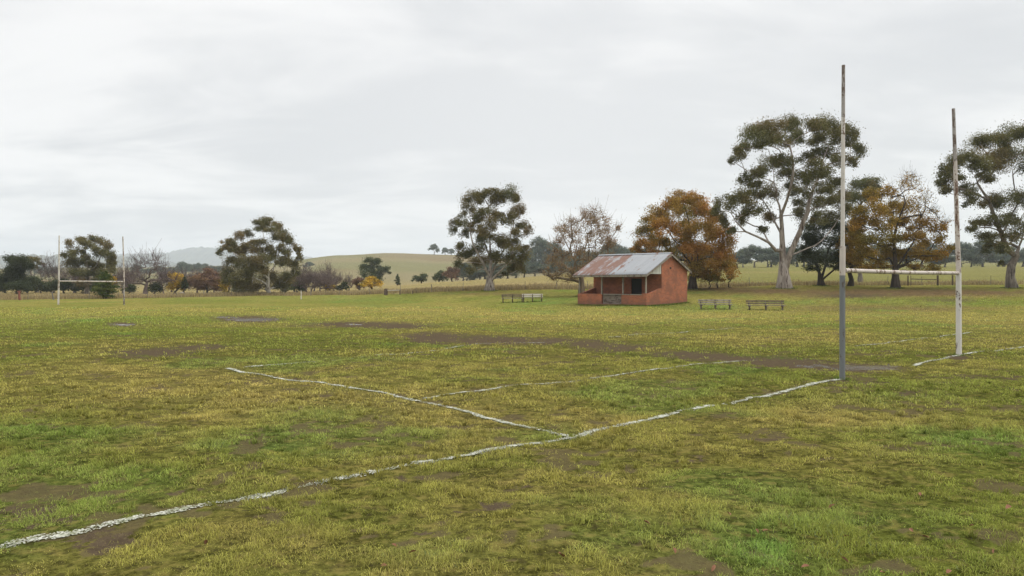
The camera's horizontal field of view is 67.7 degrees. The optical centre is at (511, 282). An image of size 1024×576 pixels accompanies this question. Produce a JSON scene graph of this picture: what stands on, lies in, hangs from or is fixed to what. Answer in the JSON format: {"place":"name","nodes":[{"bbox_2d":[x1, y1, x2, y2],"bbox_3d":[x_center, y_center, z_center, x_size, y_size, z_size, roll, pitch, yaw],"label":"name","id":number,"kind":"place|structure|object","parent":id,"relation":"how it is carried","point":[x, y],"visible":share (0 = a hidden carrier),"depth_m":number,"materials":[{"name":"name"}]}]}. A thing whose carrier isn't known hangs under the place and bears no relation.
{"place":"outdoors","nodes":[
{"label":"outdoors","id":0,"kind":"place"},
{"bbox_2d":[0,254,178,268],"bbox_3d":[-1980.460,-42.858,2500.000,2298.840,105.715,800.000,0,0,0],"label":"hill","id":1,"kind":"structure","parent":0,"point":[3,263],"depth_m":2436.93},
{"bbox_2d":[92,246,312,265],"bbox_3d":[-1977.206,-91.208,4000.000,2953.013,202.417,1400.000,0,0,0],"label":"hill","id":2,"kind":"structure","parent":0,"point":[202,255],"depth_m":3814.75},
{"bbox_2d":[0,253,1023,575],"bbox_3d":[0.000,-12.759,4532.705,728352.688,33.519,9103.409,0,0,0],"label":"ground","id":3,"kind":"structure","parent":0,"point":[98,545],"depth_m":10.31,"materials":[{"name":"plant"}]},
{"bbox_2d":[0,251,39,293],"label":"evergreen tree","id":4,"kind":"object","parent":3,"relation":"on","point":[12,278],"visible":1,"depth_m":111.91,"materials":[{"name":"green plant"}]},
{"bbox_2d":[27,255,41,291],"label":"gum tree","id":5,"kind":"object","parent":3,"relation":"on","point":[37,260],"visible":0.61,"depth_m":129.63,"materials":[{"name":"green plant"}]},
{"bbox_2d":[29,275,44,292],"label":"bush","id":6,"kind":"object","parent":3,"relation":"on","point":[40,281],"visible":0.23,"depth_m":125.73,"materials":[{"name":"green plant"}]},
{"bbox_2d":[34,266,49,276],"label":"gum tree","id":7,"kind":"object","parent":3,"relation":"on","point":[41,270],"visible":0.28,"depth_m":418.43,"materials":[{"name":"green plant"}]},
{"bbox_2d":[36,282,50,292],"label":"bush","id":8,"kind":"object","parent":3,"relation":"on","point":[41,287],"visible":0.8,"depth_m":118.88,"materials":[{"name":"green plant"}]},
{"bbox_2d":[32,252,67,291],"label":"bare shrub","id":9,"kind":"object","parent":3,"relation":"on","point":[51,272],"visible":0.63,"depth_m":129.47,"materials":[{"name":"grey plant"}]},
{"bbox_2d":[42,278,61,292],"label":"bush","id":10,"kind":"object","parent":3,"relation":"on","point":[49,282],"visible":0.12,"depth_m":123.91,"materials":[{"name":"green plant"}]},
{"bbox_2d":[44,278,77,292],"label":"bush","id":11,"kind":"object","parent":3,"relation":"on","point":[64,286],"visible":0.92,"depth_m":118.25,"materials":[{"name":"green plant"}]},
{"bbox_2d":[53,259,90,292],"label":"bare shrub","id":12,"kind":"object","parent":3,"relation":"on","point":[64,275],"visible":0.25,"depth_m":125.15,"materials":[{"name":"grey plant"}]},
{"bbox_2d":[68,276,95,291],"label":"bare shrub","id":13,"kind":"object","parent":3,"relation":"on","point":[78,279],"visible":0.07,"depth_m":123.40,"materials":[{"name":"grey plant"}]},
{"bbox_2d":[73,283,92,292],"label":"bush","id":14,"kind":"object","parent":3,"relation":"on","point":[81,288],"visible":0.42,"depth_m":120.23,"materials":[{"name":"green plant"}]},
{"bbox_2d":[60,232,119,293],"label":"gum tree","id":15,"kind":"object","parent":3,"relation":"on","point":[97,267],"visible":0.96,"depth_m":117.10,"materials":[{"name":"green plant"}]},
{"bbox_2d":[57,235,124,304],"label":"goal posts","id":16,"kind":"object","parent":3,"relation":"on","point":[59,281],"visible":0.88,"depth_m":69.95,"materials":[{"name":"metal"}]},
{"bbox_2d":[90,270,121,298],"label":"cypress bush","id":17,"kind":"object","parent":3,"relation":"on","point":[102,289],"visible":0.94,"depth_m":92.62,"materials":[{"name":"green plant"}]},
{"bbox_2d":[113,259,139,292],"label":"bare shrub","id":18,"kind":"object","parent":3,"relation":"on","point":[121,276],"visible":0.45,"depth_m":125.77,"materials":[{"name":"grey plant"}]},
{"bbox_2d":[120,284,137,293],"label":"bush","id":19,"kind":"object","parent":3,"relation":"on","point":[131,288],"visible":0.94,"depth_m":123.83,"materials":[{"name":"green plant"}]},
{"bbox_2d":[113,269,150,289],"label":"bare shrub","id":20,"kind":"object","parent":3,"relation":"on","point":[130,278],"visible":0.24,"depth_m":135.00,"materials":[{"name":"brown plant"}]},
{"bbox_2d":[129,264,145,273],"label":"gum tree","id":21,"kind":"object","parent":3,"relation":"on","point":[142,269],"visible":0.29,"depth_m":439.24,"materials":[{"name":"green plant"}]},
{"bbox_2d":[114,243,181,293],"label":"bare tree","id":22,"kind":"object","parent":3,"relation":"on","point":[144,279],"visible":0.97,"depth_m":118.23,"materials":[{"name":"plant"}]},
{"bbox_2d":[147,281,162,293],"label":"bush","id":23,"kind":"object","parent":3,"relation":"on","point":[154,287],"visible":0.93,"depth_m":119.69,"materials":[{"name":"green plant"}]},
{"bbox_2d":[148,266,171,292],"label":"bare shrub","id":24,"kind":"object","parent":3,"relation":"on","point":[162,282],"visible":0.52,"depth_m":123.62,"materials":[{"name":"brown plant"}]},
{"bbox_2d":[166,271,183,293],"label":"autumn tree","id":25,"kind":"object","parent":3,"relation":"on","point":[171,286],"visible":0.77,"depth_m":119.45,"materials":[{"name":"yellow plant"}]},
{"bbox_2d":[172,261,190,273],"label":"gum tree","id":26,"kind":"object","parent":3,"relation":"on","point":[183,265],"visible":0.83,"depth_m":428.96,"materials":[{"name":"green plant"}]},
{"bbox_2d":[171,266,193,291],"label":"bare shrub","id":27,"kind":"object","parent":3,"relation":"on","point":[185,278],"visible":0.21,"depth_m":131.95,"materials":[{"name":"brown plant"}]},
{"bbox_2d":[180,275,188,291],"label":"bush","id":28,"kind":"object","parent":3,"relation":"on","point":[184,284],"visible":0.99,"depth_m":118.84,"materials":[{"name":"green plant"}]},
{"bbox_2d":[192,262,202,272],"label":"gum tree","id":29,"kind":"object","parent":3,"relation":"on","point":[197,266],"visible":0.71,"depth_m":458.48,"materials":[{"name":"green plant"}]},
{"bbox_2d":[183,268,211,291],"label":"bare shrub","id":30,"kind":"object","parent":3,"relation":"on","point":[194,274],"visible":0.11,"depth_m":127.97,"materials":[{"name":"brown plant"}]},
{"bbox_2d":[187,266,227,292],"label":"bush","id":31,"kind":"object","parent":3,"relation":"on","point":[198,281],"visible":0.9,"depth_m":120.12,"materials":[{"name":"brown plant"}]},
{"bbox_2d":[209,262,236,291],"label":"bare shrub","id":32,"kind":"object","parent":3,"relation":"on","point":[229,287],"visible":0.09,"depth_m":123.65,"materials":[{"name":"brown plant"}]},
{"bbox_2d":[218,281,228,292],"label":"bush","id":33,"kind":"object","parent":3,"relation":"on","point":[225,289],"visible":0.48,"depth_m":118.89,"materials":[{"name":"brown plant"}]},
{"bbox_2d":[215,214,303,293],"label":"gum tree","id":34,"kind":"object","parent":3,"relation":"on","point":[249,266],"visible":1,"depth_m":107.05,"materials":[{"name":"green plant"}]},
{"bbox_2d":[295,280,306,291],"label":"bush","id":35,"kind":"object","parent":3,"relation":"on","point":[300,289],"visible":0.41,"depth_m":123.48,"materials":[{"name":"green plant"}]},
{"bbox_2d":[289,261,320,291],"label":"bare shrub","id":36,"kind":"object","parent":3,"relation":"on","point":[300,279],"visible":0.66,"depth_m":121.78,"materials":[{"name":"brown plant"}]},
{"bbox_2d":[302,262,314,268],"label":"gum tree","id":37,"kind":"object","parent":3,"relation":"on","point":[310,264],"visible":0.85,"depth_m":438.51,"materials":[{"name":"green plant"}]},
{"bbox_2d":[301,269,322,291],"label":"bare shrub","id":38,"kind":"object","parent":3,"relation":"on","point":[313,285],"visible":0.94,"depth_m":119.68,"materials":[{"name":"brown plant"}]},
{"bbox_2d":[308,271,337,289],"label":"bare shrub","id":39,"kind":"object","parent":3,"relation":"on","point":[327,280],"visible":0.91,"depth_m":119.89,"materials":[{"name":"brown plant"}]},
{"bbox_2d":[314,259,338,290],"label":"bare shrub","id":40,"kind":"object","parent":3,"relation":"on","point":[327,269],"visible":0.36,"depth_m":135.69,"materials":[{"name":"brown plant"}]},
{"bbox_2d":[322,267,345,290],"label":"bare shrub","id":41,"kind":"object","parent":3,"relation":"on","point":[339,278],"visible":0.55,"depth_m":127.84,"materials":[{"name":"brown plant"}]},
{"bbox_2d":[333,281,348,290],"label":"bush","id":42,"kind":"object","parent":3,"relation":"on","point":[341,286],"visible":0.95,"depth_m":121.81,"materials":[{"name":"green plant"}]},
{"bbox_2d":[342,274,353,290],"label":"bare shrub","id":43,"kind":"object","parent":3,"relation":"on","point":[349,280],"visible":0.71,"depth_m":129.97,"materials":[{"name":"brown plant"}]},
{"bbox_2d":[352,276,365,289],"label":"bush","id":44,"kind":"object","parent":3,"relation":"on","point":[356,281],"visible":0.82,"depth_m":123.86,"materials":[{"name":"brown plant"}]},
{"bbox_2d":[358,275,383,288],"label":"bush","id":45,"kind":"object","parent":3,"relation":"on","point":[368,282],"visible":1,"depth_m":121.32,"materials":[{"name":"yellow plant"}]},
{"bbox_2d":[356,255,391,285],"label":"gum tree","id":46,"kind":"object","parent":3,"relation":"on","point":[378,273],"visible":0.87,"depth_m":188.56,"materials":[{"name":"green plant"}]},
{"bbox_2d":[384,289,400,294],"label":"stump rail","id":47,"kind":"object","parent":3,"relation":"on","point":[385,291],"visible":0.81,"depth_m":85.94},
{"bbox_2d":[393,274,400,284],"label":"conifer tree","id":48,"kind":"object","parent":3,"relation":"on","point":[397,280],"visible":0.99,"depth_m":169.77,"materials":[{"name":"green plant"}]},
{"bbox_2d":[228,368,567,436],"bbox_3d":[-2.886,1.989,14.110,0.387,0.104,11.037,0,0,-43],"label":"line marking","id":49,"kind":"object","parent":3,"relation":"on","point":[481,416],"visible":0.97,"depth_m":12.49,"materials":[{"name":"paint"}]},
{"bbox_2d":[246,341,556,366],"bbox_3d":[-2.757,1.985,22.581,11.193,0.064,1.711,0,0,-45],"label":"line marking","id":50,"kind":"object","parent":3,"relation":"on","point":[410,352],"visible":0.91,"depth_m":22.11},
{"bbox_2d":[0,379,838,546],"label":"line marking","id":51,"kind":"object","parent":3,"relation":"on","point":[67,533],"visible":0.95,"depth_m":7.13,"materials":[{"name":"paint"}]},
{"bbox_2d":[411,272,428,282],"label":"bush","id":52,"kind":"object","parent":3,"relation":"on","point":[421,278],"visible":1,"depth_m":164.19,"materials":[{"name":"green plant"}]},
{"bbox_2d":[427,243,440,254],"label":"gum tree","id":53,"kind":"object","parent":3,"relation":"on","point":[434,246],"visible":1,"depth_m":588.58,"materials":[{"name":"green plant"}]},
{"bbox_2d":[431,270,448,281],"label":"bush","id":54,"kind":"object","parent":3,"relation":"on","point":[436,276],"visible":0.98,"depth_m":167.47,"materials":[{"name":"green plant"}]},
{"bbox_2d":[440,266,460,281],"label":"bush","id":55,"kind":"object","parent":3,"relation":"on","point":[451,273],"visible":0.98,"depth_m":165.43,"materials":[{"name":"brown plant"}]},
{"bbox_2d":[455,263,476,280],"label":"gum tree","id":56,"kind":"object","parent":3,"relation":"on","point":[465,265],"visible":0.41,"depth_m":211.22,"materials":[{"name":"green plant"}]},
{"bbox_2d":[470,270,486,279],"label":"gum tree","id":57,"kind":"object","parent":3,"relation":"on","point":[480,272],"visible":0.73,"depth_m":211.57,"materials":[{"name":"green plant"}]},
{"bbox_2d":[473,261,502,278],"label":"gum tree","id":58,"kind":"object","parent":3,"relation":"on","point":[485,277],"visible":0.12,"depth_m":220.56,"materials":[{"name":"green plant"}]},
{"bbox_2d":[447,183,535,290],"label":"gum tree","id":59,"kind":"object","parent":3,"relation":"on","point":[504,242],"visible":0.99,"depth_m":85.34,"materials":[{"name":"green plant"}]},
{"bbox_2d":[480,263,513,278],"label":"gum tree","id":60,"kind":"object","parent":3,"relation":"on","point":[499,268],"visible":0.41,"depth_m":212.88,"materials":[{"name":"green plant"}]},
{"bbox_2d":[24,276,998,297],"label":"wire fence","id":61,"kind":"object","parent":3,"relation":"on","point":[463,288],"visible":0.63,"depth_m":87.99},
{"bbox_2d":[501,294,522,302],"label":"park bench","id":62,"kind":"object","parent":3,"relation":"on","point":[512,295],"visible":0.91,"depth_m":68.71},
{"bbox_2d":[506,257,530,277],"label":"gum tree","id":63,"kind":"object","parent":3,"relation":"on","point":[516,274],"visible":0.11,"depth_m":219.83,"materials":[{"name":"green plant"}]},
{"bbox_2d":[518,251,540,273],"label":"gum tree","id":64,"kind":"object","parent":3,"relation":"on","point":[534,258],"visible":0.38,"depth_m":339.44,"materials":[{"name":"green plant"}]},
{"bbox_2d":[522,294,542,302],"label":"park bench","id":65,"kind":"object","parent":3,"relation":"on","point":[532,296],"visible":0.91,"depth_m":68.20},
{"bbox_2d":[523,262,546,275],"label":"gum tree","id":66,"kind":"object","parent":3,"relation":"on","point":[536,266],"visible":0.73,"depth_m":230.06,"materials":[{"name":"green plant"}]},
{"bbox_2d":[529,235,550,272],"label":"gum tree","id":67,"kind":"object","parent":3,"relation":"on","point":[539,242],"visible":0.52,"depth_m":344.41,"materials":[{"name":"green plant"}]},
{"bbox_2d":[530,265,556,274],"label":"gum tree","id":68,"kind":"object","parent":3,"relation":"on","point":[539,271],"visible":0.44,"depth_m":230.50,"materials":[{"name":"green plant"}]},
{"bbox_2d":[537,241,564,272],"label":"gum tree","id":69,"kind":"object","parent":3,"relation":"on","point":[544,248],"visible":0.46,"depth_m":340.81,"materials":[{"name":"green plant"}]},
{"bbox_2d":[549,261,568,272],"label":"gum tree","id":70,"kind":"object","parent":3,"relation":"on","point":[551,266],"visible":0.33,"depth_m":222.15,"materials":[{"name":"green plant"}]},
{"bbox_2d":[549,249,572,261],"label":"gum tree","id":71,"kind":"object","parent":3,"relation":"on","point":[561,257],"visible":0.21,"depth_m":338.54,"materials":[{"name":"green plant"}]},
{"bbox_2d":[561,257,586,273],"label":"gum tree","id":72,"kind":"object","parent":3,"relation":"on","point":[572,263],"visible":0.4,"depth_m":238.06,"materials":[{"name":"green plant"}]},
{"bbox_2d":[538,195,626,292],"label":"autumn tree","id":73,"kind":"object","parent":3,"relation":"on","point":[570,270],"visible":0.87,"depth_m":73.77,"materials":[{"name":"brown plant"}]},
{"bbox_2d":[425,360,747,397],"bbox_3d":[2.308,1.964,16.486,10.207,0.060,0.445,0,0,-40],"label":"line marking","id":74,"kind":"object","parent":3,"relation":"on","point":[571,381],"visible":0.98,"depth_m":15.26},
{"bbox_2d":[598,241,618,253],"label":"gum tree","id":75,"kind":"object","parent":3,"relation":"on","point":[608,246],"visible":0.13,"depth_m":337.28,"materials":[{"name":"green plant"}]},
{"bbox_2d":[609,244,628,253],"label":"gum tree","id":76,"kind":"object","parent":3,"relation":"on","point":[619,250],"visible":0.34,"depth_m":333.00,"materials":[{"name":"green plant"}]},
{"bbox_2d":[572,252,691,305],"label":"brick shed","id":77,"kind":"structure","parent":3,"relation":"on","point":[646,279],"depth_m":60.49,"materials":[{"name":"brick"}]},
{"bbox_2d":[632,279,641,293],"bbox_3d":[9.980,0.660,60.851,1.010,2.005,0.050,0,0,44],"label":"door","id":78,"kind":"structure","parent":77,"relation":"in","point":[636,283],"depth_m":60.83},
{"bbox_2d":[662,244,693,258],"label":"gum tree","id":79,"kind":"object","parent":3,"relation":"on","point":[679,252],"visible":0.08,"depth_m":264.63,"materials":[{"name":"green plant"}]},
{"bbox_2d":[626,187,741,288],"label":"autumn tree","id":80,"kind":"object","parent":3,"relation":"on","point":[685,231],"visible":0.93,"depth_m":76.55,"materials":[{"name":"orange plant"}]},
{"bbox_2d":[698,299,732,309],"bbox_3d":[14.976,1.661,56.220,2.420,0.857,0.539,0,0,3],"label":"park bench","id":81,"kind":"object","parent":3,"relation":"on","point":[714,302],"visible":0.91,"depth_m":56.37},
{"bbox_2d":[724,271,735,286],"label":"sapling","id":82,"kind":"object","parent":3,"relation":"on","point":[728,277],"visible":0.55,"depth_m":78.83,"materials":[{"name":"plant"}]},
{"bbox_2d":[728,252,752,267],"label":"gum tree","id":83,"kind":"object","parent":3,"relation":"on","point":[742,260],"visible":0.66,"depth_m":271.85,"materials":[{"name":"green plant"}]},
{"bbox_2d":[736,248,750,266],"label":"gum tree","id":84,"kind":"object","parent":3,"relation":"on","point":[738,251],"visible":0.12,"depth_m":282.52,"materials":[{"name":"green plant"}]},
{"bbox_2d":[740,244,769,267],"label":"gum tree","id":85,"kind":"object","parent":3,"relation":"on","point":[751,251],"visible":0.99,"depth_m":266.42,"materials":[{"name":"green plant"}]},
{"bbox_2d":[746,300,785,309],"bbox_3d":[18.433,1.699,55.420,2.740,0.857,0.539,0,0,3],"label":"park bench","id":86,"kind":"object","parent":3,"relation":"on","point":[765,303],"visible":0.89,"depth_m":55.59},
{"bbox_2d":[755,248,778,266],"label":"gum tree","id":87,"kind":"object","parent":3,"relation":"on","point":[774,257],"visible":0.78,"depth_m":266.32,"materials":[{"name":"green plant"}]},
{"bbox_2d":[777,246,799,266],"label":"gum tree","id":88,"kind":"object","parent":3,"relation":"on","point":[793,256],"visible":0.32,"depth_m":260.41,"materials":[{"name":"green plant"}]},
{"bbox_2d":[706,108,871,288],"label":"gum tree","id":89,"kind":"object","parent":3,"relation":"on","point":[759,132],"visible":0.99,"depth_m":69.34,"materials":[{"name":"green plant"}]},
{"bbox_2d":[778,248,807,266],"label":"gum tree","id":90,"kind":"object","parent":3,"relation":"on","point":[791,263],"visible":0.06,"depth_m":266.29,"materials":[{"name":"green plant"}]},
{"bbox_2d":[786,219,851,285],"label":"evergreen tree","id":91,"kind":"object","parent":3,"relation":"on","point":[811,235],"visible":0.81,"depth_m":76.58,"materials":[{"name":"green plant"}]},
{"bbox_2d":[804,248,836,265],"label":"gum tree","id":92,"kind":"object","parent":3,"relation":"on","point":[825,249],"visible":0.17,"depth_m":261.60,"materials":[{"name":"green plant"}]},
{"bbox_2d":[832,220,878,285],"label":"autumn tree","id":93,"kind":"object","parent":3,"relation":"on","point":[850,275],"visible":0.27,"depth_m":76.55,"materials":[{"name":"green plant"}]},
{"bbox_2d":[845,174,884,281],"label":"gum tree","id":94,"kind":"object","parent":3,"relation":"on","point":[857,184],"visible":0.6,"depth_m":91.48,"materials":[{"name":"green plant"}]},
{"bbox_2d":[838,167,954,287],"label":"autumn tree","id":95,"kind":"object","parent":3,"relation":"on","point":[889,252],"visible":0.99,"depth_m":70.53,"materials":[{"name":"brown plant"}]},
{"bbox_2d":[839,65,961,379],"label":"goal posts","id":96,"kind":"object","parent":3,"relation":"on","point":[843,269],"visible":0.91,"depth_m":16.28,"materials":[{"name":"metal"}]},
{"bbox_2d":[901,242,944,266],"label":"gum tree","id":97,"kind":"object","parent":3,"relation":"on","point":[936,248],"visible":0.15,"depth_m":266.13,"materials":[{"name":"green plant"}]},
{"bbox_2d":[907,275,952,285],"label":"rail fence","id":98,"kind":"object","parent":3,"relation":"on","point":[937,279],"visible":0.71,"depth_m":78.43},
{"bbox_2d":[928,254,955,266],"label":"gum tree","id":99,"kind":"object","parent":3,"relation":"on","point":[950,258],"visible":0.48,"depth_m":264.04,"materials":[{"name":"green plant"}]},
{"bbox_2d":[946,241,984,266],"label":"gum tree","id":100,"kind":"object","parent":3,"relation":"on","point":[968,252],"visible":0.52,"depth_m":268.00,"materials":[{"name":"green plant"}]},
{"bbox_2d":[913,346,1023,365],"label":"line marking","id":101,"kind":"object","parent":3,"relation":"on","point":[915,364],"visible":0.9,"depth_m":20.49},
{"bbox_2d":[961,246,985,266],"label":"gum tree","id":102,"kind":"object","parent":3,"relation":"on","point":[978,257],"visible":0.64,"depth_m":268.07,"materials":[{"name":"green plant"}]},
{"bbox_2d":[933,119,1023,287],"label":"gum tree","id":103,"kind":"object","parent":3,"relation":"on","point":[985,163],"visible":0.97,"depth_m":68.92,"materials":[{"name":"green plant"}]},
{"bbox_2d":[969,239,999,266],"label":"gum tree","id":104,"kind":"object","parent":3,"relation":"on","point":[978,244],"visible":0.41,"depth_m":268.65,"materials":[{"name":"green plant"}]},
{"bbox_2d":[984,254,1009,266],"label":"gum tree","id":105,"kind":"object","parent":3,"relation":"on","point":[996,259],"visible":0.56,"depth_m":278.04,"materials":[{"name":"green plant"}]},
{"bbox_2d":[990,247,1020,266],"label":"gum tree","id":106,"kind":"object","parent":3,"relation":"on","point":[1006,254],"visible":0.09,"depth_m":282.11,"materials":[{"name":"green plant"}]},
{"bbox_2d":[1004,250,1023,266],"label":"gum tree","id":107,"kind":"object","parent":3,"relation":"on","point":[1021,253],"visible":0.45,"depth_m":270.34,"materials":[{"name":"green plant"}]},
{"bbox_2d":[0,278,1023,299],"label":"dry grass","id":108,"kind":"structure","parent":0,"point":[535,286],"depth_m":89.24,"materials":[{"name":"plant"}]},
{"bbox_2d":[0,0,1023,260],"label":"sky","id":109,"kind":"structure","parent":0,"point":[361,126],"materials":[{"name":"white"}]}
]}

